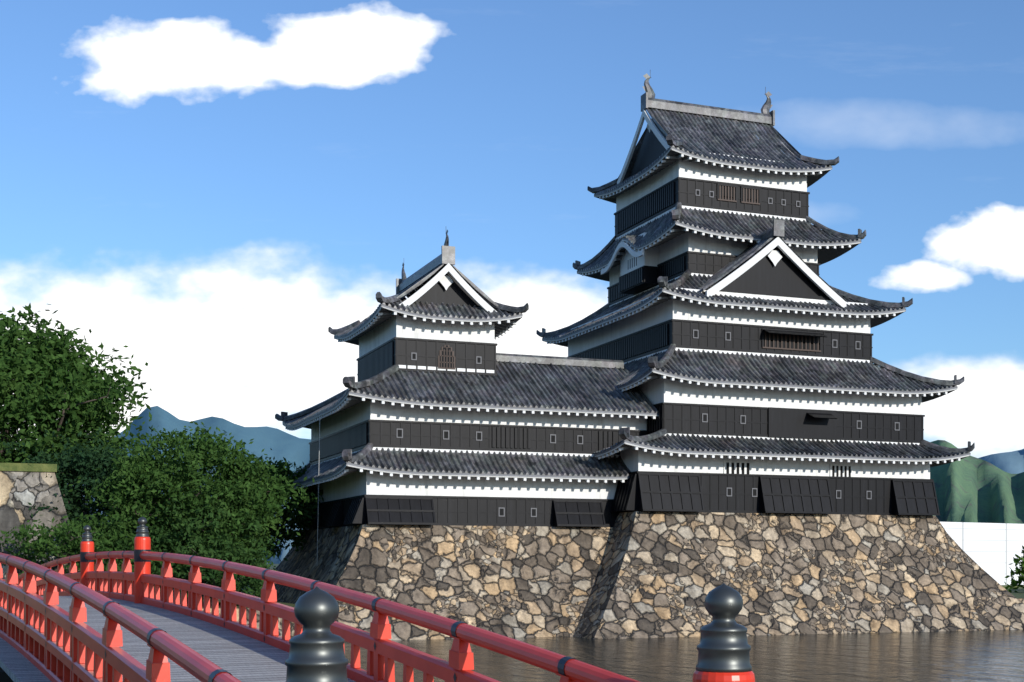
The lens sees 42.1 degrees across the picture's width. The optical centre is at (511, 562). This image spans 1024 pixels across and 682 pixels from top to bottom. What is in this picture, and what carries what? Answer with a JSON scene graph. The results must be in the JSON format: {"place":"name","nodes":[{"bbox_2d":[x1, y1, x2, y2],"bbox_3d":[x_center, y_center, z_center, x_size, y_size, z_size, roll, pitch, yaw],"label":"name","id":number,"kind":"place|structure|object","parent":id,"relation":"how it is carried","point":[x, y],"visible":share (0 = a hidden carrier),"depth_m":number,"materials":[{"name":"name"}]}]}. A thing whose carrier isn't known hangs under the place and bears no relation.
{"place":"outdoors","nodes":[
{"label":"outdoors","id":0,"kind":"place"},
{"bbox_2d":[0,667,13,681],"bbox_3d":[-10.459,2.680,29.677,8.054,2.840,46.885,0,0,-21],"label":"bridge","id":1,"kind":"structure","parent":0,"point":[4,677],"depth_m":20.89,"materials":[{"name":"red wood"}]},
{"bbox_2d":[73,471,302,563],"bbox_3d":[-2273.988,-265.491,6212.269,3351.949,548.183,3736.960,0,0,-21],"label":"hill","id":2,"kind":"structure","parent":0,"point":[284,552],"depth_m":5122.06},
{"bbox_2d":[115,406,310,471],"bbox_3d":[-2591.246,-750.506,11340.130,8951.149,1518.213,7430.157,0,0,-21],"label":"mountain","id":3,"kind":"structure","parent":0,"point":[281,444],"depth_m":12501.08,"materials":[{"name":"blue"}]},
{"bbox_2d":[0,537,754,681],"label":"bridge","id":4,"kind":"structure","parent":0,"point":[81,647],"depth_m":16.45,"materials":[{"name":"red wood"}]},
{"bbox_2d":[0,596,355,681],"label":"deck","id":5,"kind":"structure","parent":4,"relation":"on","point":[241,657],"depth_m":18.92,"materials":[{"name":"grey wood"}]},
{"bbox_2d":[2,517,751,681],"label":"post finials","id":6,"kind":"object","parent":4,"relation":"on","point":[316,652],"visible":0.94,"depth_m":8.09,"materials":[{"name":"black metal"}]},
{"bbox_2d":[0,0,1023,457],"label":"sky","id":7,"kind":"structure","parent":0,"point":[206,189],"materials":[{"name":"blue"}]},
{"bbox_2d":[160,569,1023,607],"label":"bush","id":8,"kind":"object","parent":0,"point":[1020,591],"depth_m":74.81,"materials":[{"name":"green plant"}]},
{"bbox_2d":[0,471,79,584],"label":"pale wall","id":9,"kind":"structure","parent":8,"relation":"on","point":[19,490],"depth_m":57.94,"materials":[{"name":"stone"}]},
{"bbox_2d":[0,463,56,472],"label":"grass","id":10,"kind":"structure","parent":9,"relation":"on","point":[30,467],"depth_m":58.20,"materials":[{"name":"green plant"}]},
{"bbox_2d":[0,303,151,521],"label":"tree","id":11,"kind":"object","parent":8,"relation":"on","point":[47,369],"depth_m":63.63,"materials":[{"name":"green plant"}]},
{"bbox_2d":[0,421,155,534],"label":"pine tree","id":12,"kind":"object","parent":8,"relation":"on","point":[81,464],"depth_m":59.82,"materials":[{"name":"green plant"}]},
{"bbox_2d":[0,508,176,587],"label":"shrubs","id":13,"kind":"object","parent":8,"relation":"on","point":[38,547],"depth_m":54.65,"materials":[{"name":"green plant"}]},
{"bbox_2d":[53,502,207,597],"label":"shrubs","id":14,"kind":"object","parent":8,"relation":"on","point":[156,537],"depth_m":56.01,"materials":[{"name":"green plant"}]},
{"bbox_2d":[64,421,320,604],"bbox_3d":[-13.984,-2.026,59.089,11.151,8.520,9.568,0,0,-21],"label":"tree","id":15,"kind":"object","parent":8,"relation":"on","point":[169,475],"depth_m":57.41,"materials":[{"name":"green plant"}]},
{"bbox_2d":[132,494,274,608],"bbox_3d":[-13.445,-0.403,58.191,6.089,5.250,6.891,0,0,-21],"label":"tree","id":16,"kind":"object","parent":8,"relation":"on","point":[211,515],"depth_m":56.70,"materials":[{"name":"green plant"}]},
{"bbox_2d":[151,517,279,606],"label":"shrubs","id":17,"kind":"object","parent":8,"relation":"on","point":[255,585],"depth_m":55.97,"materials":[{"name":"green plant"}]},
{"bbox_2d":[198,448,323,596],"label":"tree","id":18,"kind":"object","parent":8,"relation":"on","point":[307,510],"depth_m":67.98,"materials":[{"name":"green plant"}]},
{"bbox_2d":[253,511,1023,639],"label":"stone bases","id":19,"kind":"object","parent":8,"relation":"on","point":[641,574],"visible":0.77,"depth_m":61.55,"materials":[{"name":"beige stone"}]},
{"bbox_2d":[306,150,929,503],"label":"plaster walls","id":20,"kind":"structure","parent":19,"relation":"on","point":[366,482],"depth_m":64.90,"materials":[{"name":"white paint"}]},
{"bbox_2d":[283,109,969,488],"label":"roof trim","id":21,"kind":"structure","parent":20,"relation":"attached to","point":[775,257],"depth_m":65.04,"materials":[{"name":"white paint"}]},
{"bbox_2d":[317,425,319,553],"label":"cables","id":22,"kind":"object","parent":21,"relation":"attached to","point":[318,490],"visible":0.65,"depth_m":63.09,"materials":[{"name":"grey plastic"}]},
{"bbox_2d":[275,74,974,482],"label":"roof tiles","id":23,"kind":"object","parent":21,"relation":"on","point":[709,132],"visible":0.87,"depth_m":65.37,"materials":[{"name":"grey tile"}]},
{"bbox_2d":[282,146,970,486],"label":"eaves","id":24,"kind":"object","parent":21,"relation":"attached to","point":[528,408],"visible":0.56,"depth_m":63.68,"materials":[{"name":"white paint"}]},
{"bbox_2d":[302,155,955,480],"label":"eave rafters","id":25,"kind":"object","parent":21,"relation":"attached to","point":[383,318],"visible":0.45,"depth_m":65.25,"materials":[{"name":"white paint"}]},
{"bbox_2d":[298,149,967,476],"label":"eave soffit","id":26,"kind":"structure","parent":21,"relation":"attached to","point":[825,255],"depth_m":69.67,"materials":[{"name":"white paint"}]},
{"bbox_2d":[396,186,899,516],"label":"windows","id":27,"kind":"structure","parent":20,"relation":"attached to","point":[704,419],"depth_m":66.07,"materials":[{"name":"black wood"}]},
{"bbox_2d":[304,118,939,529],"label":"black boards","id":28,"kind":"object","parent":19,"relation":"on","point":[706,492],"visible":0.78,"depth_m":64.68,"materials":[{"name":"black wood"}]},
{"bbox_2d":[438,185,820,368],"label":"lattice windows","id":29,"kind":"structure","parent":28,"relation":"on","point":[769,347],"depth_m":66.98,"materials":[{"name":"brown wood"}]},
{"bbox_2d":[940,522,1023,584],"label":"wall","id":30,"kind":"structure","parent":8,"relation":"on","point":[990,549],"depth_m":106.95,"materials":[{"name":"white paint"}]},
{"bbox_2d":[1004,546,1023,592],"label":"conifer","id":31,"kind":"object","parent":8,"relation":"on","point":[1014,582],"visible":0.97,"depth_m":84.17,"materials":[{"name":"green plant"}]},
{"bbox_2d":[344,629,1023,681],"bbox_3d":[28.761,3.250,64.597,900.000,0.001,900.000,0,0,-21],"label":"water","id":32,"kind":"structure","parent":0,"point":[970,656],"depth_m":45.72,"materials":[{"name":"black liquid"}]},
{"bbox_2d":[930,440,1023,523],"bbox_3d":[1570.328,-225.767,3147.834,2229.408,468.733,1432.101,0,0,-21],"label":"hill","id":33,"kind":"structure","parent":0,"point":[972,489],"depth_m":3101.70,"materials":[{"name":"green plant"}]},
{"label":"ground","id":34,"kind":"structure","parent":0,"visible":0},
{"bbox_2d":[202,599,1023,638],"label":"revetment","id":35,"kind":"object","parent":34,"relation":"on","point":[292,625],"depth_m":56.15,"materials":[{"name":"stone"}]},
{"bbox_2d":[979,449,1023,473],"bbox_3d":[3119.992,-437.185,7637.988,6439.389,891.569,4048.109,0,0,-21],"label":"mountain","id":36,"kind":"structure","parent":34,"relation":"on","point":[1012,462],"depth_m":8168.49,"materials":[{"name":"blue"}]}
]}

